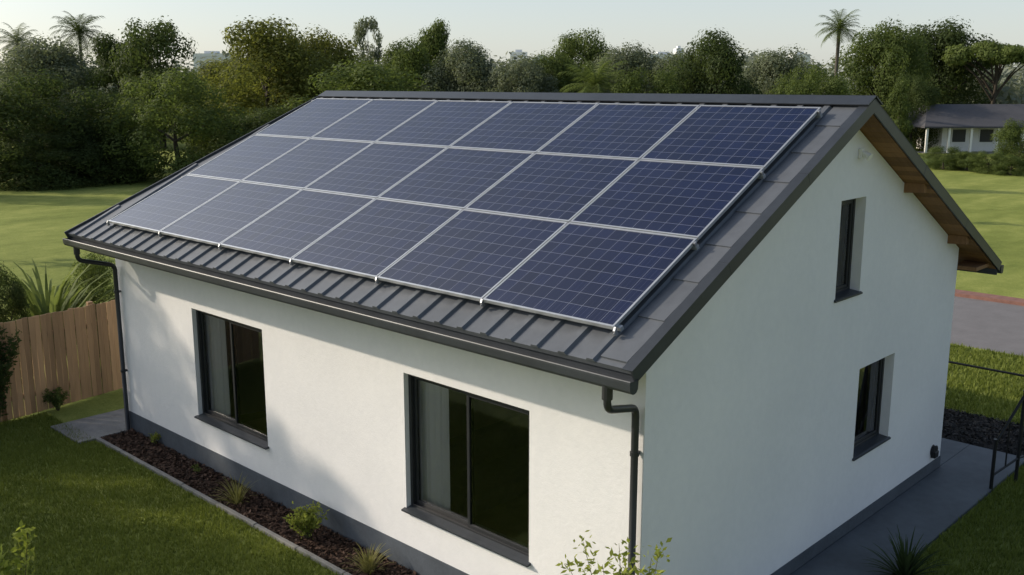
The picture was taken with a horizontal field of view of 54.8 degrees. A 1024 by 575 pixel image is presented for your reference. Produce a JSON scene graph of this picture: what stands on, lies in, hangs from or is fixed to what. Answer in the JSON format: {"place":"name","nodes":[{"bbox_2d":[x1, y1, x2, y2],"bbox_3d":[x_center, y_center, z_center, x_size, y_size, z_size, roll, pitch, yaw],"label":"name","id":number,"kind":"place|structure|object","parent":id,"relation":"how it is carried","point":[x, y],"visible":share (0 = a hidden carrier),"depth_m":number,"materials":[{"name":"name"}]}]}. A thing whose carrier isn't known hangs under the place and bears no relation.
{"place":"outdoors","nodes":[
{"label":"outdoors","id":0,"kind":"place"},
{"bbox_2d":[51,408,130,443],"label":"patio","id":1,"kind":"structure","parent":0,"point":[104,424],"depth_m":17.44,"materials":[{"name":"concrete"}]},
{"bbox_2d":[193,51,230,71],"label":"building","id":2,"kind":"structure","parent":0,"point":[204,54],"depth_m":405.33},
{"bbox_2d":[0,122,1023,574],"bbox_3d":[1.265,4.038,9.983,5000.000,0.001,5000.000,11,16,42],"label":"lawn","id":3,"kind":"structure","parent":0,"point":[36,224],"depth_m":32.65,"materials":[{"name":"green plant"}]},
{"bbox_2d":[0,322,22,415],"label":"shrub","id":4,"kind":"object","parent":3,"relation":"on","point":[4,368],"visible":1,"depth_m":17.45,"materials":[{"name":"green plant"}]},
{"bbox_2d":[0,260,33,382],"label":"garden shrub","id":5,"kind":"object","parent":3,"relation":"on","point":[15,294],"visible":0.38,"depth_m":19.74,"materials":[{"name":"green plant"}]},
{"bbox_2d":[0,520,36,574],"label":"sapling","id":6,"kind":"object","parent":3,"relation":"on","point":[5,567],"visible":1,"depth_m":9.11,"materials":[{"name":"green plant"}]},
{"bbox_2d":[0,22,41,62],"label":"palm tree","id":7,"kind":"object","parent":3,"relation":"on","point":[15,41],"visible":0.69,"depth_m":104.41,"materials":[{"name":"green plant"}]},
{"bbox_2d":[0,127,100,190],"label":"bush","id":8,"kind":"object","parent":3,"relation":"on","point":[62,152],"visible":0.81,"depth_m":56.37,"materials":[{"name":"green plant"}]},
{"bbox_2d":[0,68,101,190],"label":"tree","id":9,"kind":"object","parent":3,"relation":"on","point":[28,87],"visible":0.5,"depth_m":57.34,"materials":[{"name":"green plant"}]},
{"bbox_2d":[0,33,106,128],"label":"tree","id":10,"kind":"object","parent":3,"relation":"on","point":[61,58],"visible":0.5,"depth_m":93.45,"materials":[{"name":"green plant"}]},
{"bbox_2d":[42,387,69,410],"bbox_3d":[-8.451,2.087,18.293,0.499,0.514,0.463,11,16,42],"label":"shrub","id":11,"kind":"object","parent":3,"relation":"on","point":[57,400],"visible":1,"depth_m":18.32,"materials":[{"name":"green plant"}]},
{"bbox_2d":[0,253,114,361],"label":"arching plant","id":12,"kind":"object","parent":3,"relation":"on","point":[50,302],"visible":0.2,"depth_m":21.02,"materials":[{"name":"green plant"}]},
{"bbox_2d":[0,300,121,421],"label":"wooden fence","id":13,"kind":"object","parent":3,"relation":"on","point":[108,372],"visible":0.42,"depth_m":18.52,"materials":[{"name":"brown wood"}]},
{"bbox_2d":[50,11,105,80],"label":"palm tree","id":14,"kind":"object","parent":3,"relation":"on","point":[80,29],"visible":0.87,"depth_m":101.28,"materials":[{"name":"green plant"}]},
{"bbox_2d":[5,82,153,183],"bbox_3d":[-27.010,-9.401,61.364,8.938,6.683,8.599,4,12,17],"label":"tree","id":15,"kind":"object","parent":3,"relation":"on","point":[95,103],"visible":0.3,"depth_m":59.57,"materials":[{"name":"green plant"}]},
{"bbox_2d":[56,251,115,356],"bbox_3d":[-9.455,0.384,22.266,1.666,2.586,1.649,-3,12,-14],"label":"garden shrub","id":16,"kind":"object","parent":3,"relation":"on","point":[95,271],"visible":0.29,"depth_m":21.96,"materials":[{"name":"green plant"}]},
{"bbox_2d":[49,127,150,186],"bbox_3d":[-24.830,-7.878,59.696,5.703,3.760,5.762,-2,12,-12],"label":"bush","id":17,"kind":"object","parent":3,"relation":"on","point":[104,173],"visible":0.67,"depth_m":58.53,"materials":[{"name":"green plant"}]},
{"bbox_2d":[82,30,145,105],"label":"tree","id":18,"kind":"object","parent":3,"relation":"on","point":[104,43],"visible":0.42,"depth_m":92.27,"materials":[{"name":"green plant"}]},
{"bbox_2d":[88,94,163,169],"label":"tree","id":19,"kind":"object","parent":3,"relation":"on","point":[134,113],"visible":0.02,"depth_m":67.34,"materials":[{"name":"green plant"}]},
{"bbox_2d":[102,15,197,148],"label":"tree","id":20,"kind":"object","parent":3,"relation":"on","point":[140,59],"visible":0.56,"depth_m":87.77,"materials":[{"name":"green plant"}]},
{"bbox_2d":[91,64,253,184],"bbox_3d":[-20.646,-9.841,60.888,9.715,7.768,9.615,-8,14,-33],"label":"tree","id":21,"kind":"object","parent":3,"relation":"on","point":[171,87],"visible":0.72,"depth_m":59.12,"materials":[{"name":"green plant"}]},
{"bbox_2d":[187,120,246,156],"bbox_3d":[-19.403,-9.282,65.456,5.097,4.365,4.904,-8,14,-35],"label":"tree","id":22,"kind":"object","parent":3,"relation":"on","point":[195,146],"visible":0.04,"depth_m":64.19,"materials":[{"name":"green plant"}]},
{"bbox_2d":[96,437,350,574],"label":"edging","id":23,"kind":"object","parent":3,"relation":"on","point":[287,543],"visible":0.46,"depth_m":13.92,"materials":[{"name":"concrete"}]},
{"bbox_2d":[181,57,271,130],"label":"tree","id":24,"kind":"object","parent":3,"relation":"on","point":[203,69],"visible":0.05,"depth_m":84.82,"materials":[{"name":"green plant"}]},
{"bbox_2d":[220,104,291,133],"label":"tree","id":25,"kind":"object","parent":3,"relation":"on","point":[257,120],"visible":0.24,"depth_m":65.61,"materials":[{"name":"green plant"}]},
{"bbox_2d":[101,428,416,574],"bbox_3d":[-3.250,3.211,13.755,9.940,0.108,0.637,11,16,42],"label":"mulch","id":26,"kind":"object","parent":3,"relation":"on","point":[131,437],"visible":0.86,"depth_m":14.20,"materials":[{"name":"brown wood"}]},
{"bbox_2d":[148,432,160,444],"bbox_3d":[-6.000,2.555,16.583,0.331,0.291,0.233,11,16,42],"label":"shrub","id":27,"kind":"object","parent":26,"relation":"on","point":[154,437],"visible":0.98,"depth_m":16.58,"materials":[{"name":"green plant"}]},
{"bbox_2d":[207,473,255,503],"bbox_3d":[-4.008,2.939,14.258,0.807,0.477,0.775,11,16,42],"label":"grass tuft","id":28,"kind":"object","parent":26,"relation":"on","point":[236,496],"visible":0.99,"depth_m":14.28,"materials":[{"name":"plant"}]},
{"bbox_2d":[282,500,329,539],"bbox_3d":[-2.707,3.116,13.120,0.485,0.598,0.578,11,16,42],"label":"shrub","id":29,"kind":"object","parent":26,"relation":"on","point":[305,523],"visible":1,"depth_m":13.08,"materials":[{"name":"green plant"}]},
{"bbox_2d":[339,543,394,574],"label":"grass tuft","id":30,"kind":"object","parent":26,"relation":"on","point":[368,564],"visible":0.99,"depth_m":12.29,"materials":[{"name":"plant"}]},
{"bbox_2d":[192,14,346,117],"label":"tree","id":31,"kind":"object","parent":3,"relation":"on","point":[268,60],"visible":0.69,"depth_m":74.14,"materials":[{"name":"green plant"}]},
{"bbox_2d":[282,23,371,104],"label":"tree","id":32,"kind":"object","parent":3,"relation":"on","point":[341,51],"visible":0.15,"depth_m":80.30,"materials":[{"name":"green plant"}]},
{"bbox_2d":[277,55,442,111],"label":"tree","id":33,"kind":"object","parent":3,"relation":"on","point":[365,76],"visible":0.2,"depth_m":66.22,"materials":[{"name":"green plant"}]},
{"bbox_2d":[352,16,387,68],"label":"tree","id":34,"kind":"object","parent":3,"relation":"on","point":[360,33],"visible":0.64,"depth_m":96.54,"materials":[{"name":"green plant"}]},
{"bbox_2d":[379,35,447,90],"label":"tree","id":35,"kind":"object","parent":3,"relation":"on","point":[411,59],"visible":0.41,"depth_m":94.08,"materials":[{"name":"green plant"}]},
{"bbox_2d":[409,17,453,88],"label":"tree","id":36,"kind":"object","parent":3,"relation":"on","point":[436,35],"visible":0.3,"depth_m":100.84,"materials":[{"name":"green plant"}]},
{"bbox_2d":[413,35,496,91],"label":"tree","id":37,"kind":"object","parent":3,"relation":"on","point":[467,63],"visible":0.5,"depth_m":91.75,"materials":[{"name":"green plant"}]},
{"bbox_2d":[0,343,1023,574],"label":"grass","id":38,"kind":"structure","parent":3,"relation":"on","point":[164,536],"depth_m":13.92,"materials":[{"name":"green plant"}]},
{"bbox_2d":[0,40,1023,139],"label":"wood","id":39,"kind":"object","parent":3,"relation":"on","point":[1008,69],"visible":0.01,"depth_m":117.88,"materials":[{"name":"green plant"}]},
{"bbox_2d":[470,56,560,92],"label":"tree","id":40,"kind":"object","parent":3,"relation":"on","point":[514,78],"visible":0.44,"depth_m":88.77,"materials":[{"name":"green plant"}]},
{"bbox_2d":[63,90,1003,574],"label":"house","id":41,"kind":"structure","parent":3,"relation":"on","point":[757,386],"depth_m":12.01,"materials":[{"name":"white paint"}]},
{"bbox_2d":[206,315,230,417],"bbox_3d":[-4.573,1.176,15.377,0.540,1.725,0.047,11,16,42],"label":"curtain","id":42,"kind":"object","parent":41,"relation":"hanging from","point":[218,370],"visible":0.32,"depth_m":15.38,"materials":[{"name":"grey fabric"}]},
{"bbox_2d":[194,310,268,449],"bbox_3d":[-4.193,1.311,14.790,2.020,1.764,0.230,11,16,42],"label":"window","id":43,"kind":"structure","parent":41,"relation":"in","point":[229,425],"depth_m":14.98,"materials":[{"name":"metal"}]},
{"bbox_2d":[106,221,623,335],"bbox_3d":[-2.757,-0.325,12.486,10.308,0.089,0.135,11,16,42],"label":"mounting rail","id":44,"kind":"object","parent":41,"relation":"attached to","point":[614,329],"visible":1,"depth_m":10.89,"materials":[{"name":"metal"}]},
{"bbox_2d":[108,175,239,232],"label":"solar panel","id":45,"kind":"object","parent":44,"relation":"attached to","point":[166,206],"visible":1,"depth_m":15.64,"materials":[{"name":"dark blue photovoltaic glass"},{"name":"aluminium"}]},
{"bbox_2d":[160,181,302,245],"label":"solar panel","id":46,"kind":"object","parent":44,"relation":"attached to","point":[227,213],"visible":1,"depth_m":14.50,"materials":[{"name":"dark blue photovoltaic glass"},{"name":"aluminium"}]},
{"bbox_2d":[220,189,375,260],"bbox_3d":[-2.916,-0.881,13.410,1.780,0.696,1.342,11,16,42],"label":"solar panel","id":47,"kind":"object","parent":44,"relation":"attached to","point":[295,225],"visible":1,"depth_m":13.35,"materials":[{"name":"glass"},{"name":"silicon"},{"name":"aluminium"}]},
{"bbox_2d":[291,198,462,278],"bbox_3d":[-1.687,-0.644,12.267,1.751,0.696,1.342,11,16,42],"label":"solar panel","id":48,"kind":"object","parent":44,"relation":"attached to","point":[375,238],"visible":1,"depth_m":12.20,"materials":[{"name":"glass"},{"name":"silicon"},{"name":"aluminium"}]},
{"bbox_2d":[377,209,567,300],"bbox_3d":[-0.458,-0.407,11.123,1.721,0.696,1.342,11,16,42],"label":"solar panel","id":49,"kind":"object","parent":44,"relation":"attached to","point":[472,254],"visible":1,"depth_m":11.05,"materials":[{"name":"glass"},{"name":"silicon"},{"name":"aluminium"}]},
{"bbox_2d":[483,222,697,328],"bbox_3d":[0.771,-0.171,9.980,1.692,0.696,1.342,11,16,42],"label":"solar panel","id":50,"kind":"object","parent":44,"relation":"attached to","point":[605,277],"visible":1,"depth_m":9.89,"materials":[{"name":"glass"},{"name":"silicon cells"},{"name":"aluminium"}]},
{"bbox_2d":[419,380,450,511],"bbox_3d":[-0.940,1.876,11.998,0.520,1.725,0.047,11,16,42],"label":"curtain","id":51,"kind":"object","parent":41,"relation":"hanging from","point":[435,447],"visible":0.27,"depth_m":12.00,"materials":[{"name":"grey fabric"}]},
{"bbox_2d":[181,176,698,249],"bbox_3d":[-1.846,-1.119,13.182,10.146,0.088,0.073,11,16,42],"label":"mounting rail","id":52,"kind":"object","parent":41,"relation":"attached to","point":[695,246],"visible":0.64,"depth_m":9.77,"materials":[{"name":"metal"}]},
{"bbox_2d":[401,374,530,566],"bbox_3d":[-0.521,2.019,11.374,2.110,1.764,0.230,11,16,42],"label":"window","id":53,"kind":"structure","parent":41,"relation":"in","point":[461,527],"depth_m":11.52,"materials":[{"name":"metal"}]},
{"bbox_2d":[249,136,765,178],"bbox_3d":[-0.936,-1.895,13.876,9.982,0.088,0.073,11,16,42],"label":"mounting rail","id":54,"kind":"object","parent":41,"relation":"attached to","point":[762,175],"visible":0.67,"depth_m":10.52,"materials":[{"name":"metal"}]},
{"bbox_2d":[188,135,309,180],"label":"solar panel","id":55,"kind":"object","parent":54,"relation":"attached to","point":[243,160],"visible":1,"depth_m":16.33,"materials":[{"name":"glass"},{"name":"silicon"},{"name":"aluminium"}]},
{"bbox_2d":[242,138,373,188],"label":"solar panel","id":56,"kind":"object","parent":54,"relation":"attached to","point":[308,162],"visible":1,"depth_m":15.21,"materials":[{"name":"glass"},{"name":"silicon"},{"name":"aluminium"}]},
{"bbox_2d":[304,142,447,197],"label":"solar panel","id":57,"kind":"object","parent":54,"relation":"attached to","point":[375,170],"visible":1,"depth_m":14.08,"materials":[{"name":"glass"},{"name":"silicon"},{"name":"aluminium"}]},
{"bbox_2d":[378,147,534,208],"bbox_3d":[-0.745,-1.458,13.004,1.717,0.647,1.244,11,16,42],"label":"solar panel","id":58,"kind":"object","parent":54,"relation":"attached to","point":[459,178],"visible":1,"depth_m":12.95,"materials":[{"name":"glass"},{"name":"silicon"},{"name":"aluminium"}]},
{"bbox_2d":[465,153,638,222],"bbox_3d":[0.464,-1.225,11.880,1.689,0.647,1.244,11,16,42],"label":"solar panel","id":59,"kind":"object","parent":54,"relation":"attached to","point":[562,187],"visible":1,"depth_m":11.82,"materials":[{"name":"glass"},{"name":"silicon cells"},{"name":"aluminium"}]},
{"bbox_2d":[570,160,763,239],"bbox_3d":[1.672,-0.993,10.756,1.662,0.647,1.244,11,16,42],"label":"solar panel","id":60,"kind":"object","parent":54,"relation":"attached to","point":[692,200],"visible":1,"depth_m":10.68,"materials":[{"name":"glass"},{"name":"silicon cells"},{"name":"aluminium"}]},
{"bbox_2d":[312,100,821,117],"bbox_3d":[-0.040,-2.659,14.561,9.820,0.088,0.073,11,16,42],"label":"mounting rail","id":61,"kind":"object","parent":41,"relation":"attached to","point":[819,115],"visible":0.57,"depth_m":11.26,"materials":[{"name":"metal"}]},
{"bbox_2d":[256,98,372,137],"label":"solar panel","id":62,"kind":"object","parent":61,"relation":"attached to","point":[316,116],"visible":1,"depth_m":16.98,"materials":[{"name":"glass"},{"name":"silicon"},{"name":"aluminium"}]},
{"bbox_2d":[312,99,437,141],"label":"solar panel","id":63,"kind":"object","parent":61,"relation":"attached to","point":[374,120],"visible":1,"depth_m":15.87,"materials":[{"name":"glass"},{"name":"silicon"},{"name":"aluminium"}]},
{"bbox_2d":[376,100,511,146],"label":"solar panel","id":64,"kind":"object","parent":61,"relation":"attached to","point":[444,123],"visible":1,"depth_m":14.77,"materials":[{"name":"glass"},{"name":"silicon"},{"name":"aluminium"}]},
{"bbox_2d":[450,102,597,152],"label":"solar panel","id":65,"kind":"object","parent":61,"relation":"attached to","point":[533,127],"visible":1,"depth_m":13.66,"materials":[{"name":"glass"},{"name":"silicon"},{"name":"aluminium"}]},
{"bbox_2d":[537,103,699,159],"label":"solar panel","id":66,"kind":"object","parent":61,"relation":"attached to","point":[626,131],"visible":1,"depth_m":12.55,"materials":[{"name":"glass"},{"name":"silicon cells"},{"name":"aluminium"}]},
{"bbox_2d":[641,105,820,169],"bbox_3d":[2.531,-1.778,11.497,1.634,0.638,1.226,11,16,42],"label":"solar panel","id":67,"kind":"object","parent":61,"relation":"attached to","point":[757,136],"visible":1,"depth_m":11.43,"materials":[{"name":"dark blue silicon cells"},{"name":"glass"},{"name":"aluminium"}]},
{"bbox_2d":[834,198,862,302],"bbox_3d":[4.100,-0.490,12.241,0.260,1.236,0.741,11,16,42],"label":"window","id":68,"kind":"structure","parent":41,"relation":"in","point":[843,291],"depth_m":12.46,"materials":[{"name":"metal"}]},
{"bbox_2d":[852,358,890,460],"bbox_3d":[4.837,1.584,13.463,0.260,1.254,1.170,11,16,42],"label":"window","id":69,"kind":"structure","parent":41,"relation":"in","point":[871,440],"depth_m":13.80,"materials":[{"name":"metal"}]},
{"bbox_2d":[527,48,590,92],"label":"tree","id":70,"kind":"object","parent":3,"relation":"on","point":[553,65],"visible":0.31,"depth_m":92.44,"materials":[{"name":"green plant"}]},
{"bbox_2d":[548,27,616,92],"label":"tree","id":71,"kind":"object","parent":3,"relation":"on","point":[572,47],"visible":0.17,"depth_m":99.88,"materials":[{"name":"green plant"}]},
{"bbox_2d":[558,55,626,92],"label":"palm tree","id":72,"kind":"object","parent":3,"relation":"on","point":[594,82],"visible":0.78,"depth_m":80.02,"materials":[{"name":"green plant"}]},
{"bbox_2d":[555,530,671,574],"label":"sapling","id":73,"kind":"object","parent":3,"relation":"on","point":[657,553],"visible":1,"depth_m":8.85,"materials":[{"name":"green plant"}]},
{"bbox_2d":[581,40,661,92],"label":"tree","id":74,"kind":"object","parent":3,"relation":"on","point":[633,58],"visible":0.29,"depth_m":93.60,"materials":[{"name":"green plant"}]},
{"bbox_2d":[610,65,684,93],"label":"tree","id":75,"kind":"object","parent":3,"relation":"on","point":[629,84],"visible":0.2,"depth_m":77.89,"materials":[{"name":"green plant"}]},
{"bbox_2d":[644,46,707,92],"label":"tree","id":76,"kind":"object","parent":3,"relation":"on","point":[666,61],"visible":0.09,"depth_m":91.78,"materials":[{"name":"green plant"}]},
{"bbox_2d":[660,26,766,93],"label":"tree","id":77,"kind":"object","parent":3,"relation":"on","point":[716,59],"visible":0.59,"depth_m":80.27,"materials":[{"name":"green plant"}]},
{"bbox_2d":[736,43,826,94],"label":"tree","id":78,"kind":"object","parent":3,"relation":"on","point":[764,72],"visible":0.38,"depth_m":88.61,"materials":[{"name":"green plant"}]},
{"bbox_2d":[765,62,854,94],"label":"tree","id":79,"kind":"object","parent":3,"relation":"on","point":[834,86],"visible":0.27,"depth_m":75.39,"materials":[{"name":"green plant"}]},
{"bbox_2d":[815,9,859,75],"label":"palm tree","id":80,"kind":"object","parent":3,"relation":"on","point":[838,28],"visible":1,"depth_m":85.25,"materials":[{"name":"green plant"}]},
{"bbox_2d":[830,18,937,120],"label":"tree","id":81,"kind":"object","parent":3,"relation":"on","point":[892,47],"visible":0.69,"depth_m":92.36,"materials":[{"name":"green plant"}]},
{"bbox_2d":[886,77,915,149],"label":"tree","id":82,"kind":"object","parent":3,"relation":"on","point":[897,97],"visible":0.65,"depth_m":82.27,"materials":[{"name":"green plant"}]},
{"bbox_2d":[862,526,948,574],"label":"spiky plant","id":83,"kind":"object","parent":3,"relation":"on","point":[908,563],"visible":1,"depth_m":12.13,"materials":[{"name":"green plant"}]},
{"bbox_2d":[884,70,943,149],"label":"tree","id":84,"kind":"object","parent":3,"relation":"on","point":[920,92],"visible":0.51,"depth_m":87.42,"materials":[{"name":"green plant"}]},
{"bbox_2d":[922,145,967,170],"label":"garden shrub","id":85,"kind":"object","parent":3,"relation":"on","point":[944,158],"visible":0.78,"depth_m":69.31,"materials":[{"name":"green plant"}]},
{"bbox_2d":[903,15,997,105],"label":"tree","id":86,"kind":"object","parent":3,"relation":"on","point":[947,79],"visible":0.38,"depth_m":99.07,"materials":[{"name":"green plant"}]},
{"bbox_2d":[908,104,1023,153],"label":"bungalow","id":87,"kind":"object","parent":3,"relation":"on","point":[968,127],"visible":0.6,"depth_m":86.51,"materials":[{"name":"white paint"}]},
{"bbox_2d":[951,128,966,142],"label":"window","id":88,"kind":"structure","parent":87,"relation":"in","point":[958,135],"depth_m":86.57,"materials":[{"name":"black glass"}]},
{"bbox_2d":[978,128,994,142],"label":"window","id":89,"kind":"structure","parent":87,"relation":"in","point":[984,133],"depth_m":86.57,"materials":[{"name":"black glass"}]},
{"bbox_2d":[945,151,988,171],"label":"garden shrub","id":90,"kind":"object","parent":3,"relation":"on","point":[966,161],"visible":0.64,"depth_m":68.14,"materials":[{"name":"green plant"}]},
{"bbox_2d":[941,39,1023,103],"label":"tree","id":91,"kind":"object","parent":3,"relation":"on","point":[997,54],"visible":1,"depth_m":94.86,"materials":[{"name":"green plant"}]},
{"bbox_2d":[948,361,1023,376],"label":"rail fence","id":92,"kind":"object","parent":3,"relation":"on","point":[990,369],"depth_m":17.89,"materials":[{"name":"black metal"}]},
{"bbox_2d":[967,150,1007,173],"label":"garden shrub","id":93,"kind":"object","parent":3,"relation":"on","point":[983,161],"visible":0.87,"depth_m":66.30,"materials":[{"name":"green plant"}]},
{"bbox_2d":[951,72,1023,103],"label":"tree","id":94,"kind":"object","parent":3,"relation":"on","point":[1001,93],"visible":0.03,"depth_m":106.83,"materials":[{"name":"green plant"}]},
{"bbox_2d":[989,390,1023,490],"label":"metal gate","id":95,"kind":"structure","parent":3,"relation":"on","point":[1018,456],"depth_m":14.78,"materials":[{"name":"black metal"}]},
{"bbox_2d":[990,118,1023,169],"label":"tree","id":96,"kind":"object","parent":3,"relation":"on","point":[1011,147],"visible":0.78,"depth_m":69.52,"materials":[{"name":"green plant"}]},
{"bbox_2d":[990,155,1023,175],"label":"garden shrub","id":97,"kind":"object","parent":3,"relation":"on","point":[1011,161],"visible":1,"depth_m":64.89,"materials":[{"name":"green plant"}]},
{"bbox_2d":[0,0,1023,73],"label":"sky","id":98,"kind":"structure","parent":0,"point":[502,26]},
{"bbox_2d":[510,50,526,59],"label":"building","id":99,"kind":"structure","parent":0,"point":[517,52],"depth_m":424.50,"materials":[{"name":"white"}]},
{"bbox_2d":[790,52,809,64],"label":"building","id":100,"kind":"structure","parent":0,"point":[807,57],"depth_m":415.07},
{"bbox_2d":[791,438,1023,574],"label":"path","id":101,"kind":"structure","parent":0,"point":[953,487],"depth_m":13.94,"materials":[{"name":"concrete"}]},
{"bbox_2d":[941,407,1023,455],"bbox_3d":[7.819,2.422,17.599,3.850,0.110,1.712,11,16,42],"label":"gravel","id":102,"kind":"structure","parent":0,"point":[977,428],"depth_m":17.26,"materials":[{"name":"black gravel"}]},
{"bbox_2d":[950,296,1023,355],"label":"road","id":103,"kind":"structure","parent":0,"point":[991,325],"depth_m":24.83,"materials":[{"name":"grey asphalt"}]},
{"bbox_2d":[955,289,1023,305],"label":"kerb","id":104,"kind":"structure","parent":103,"relation":"on","point":[991,297],"depth_m":27.74,"materials":[{"name":"red brick"}]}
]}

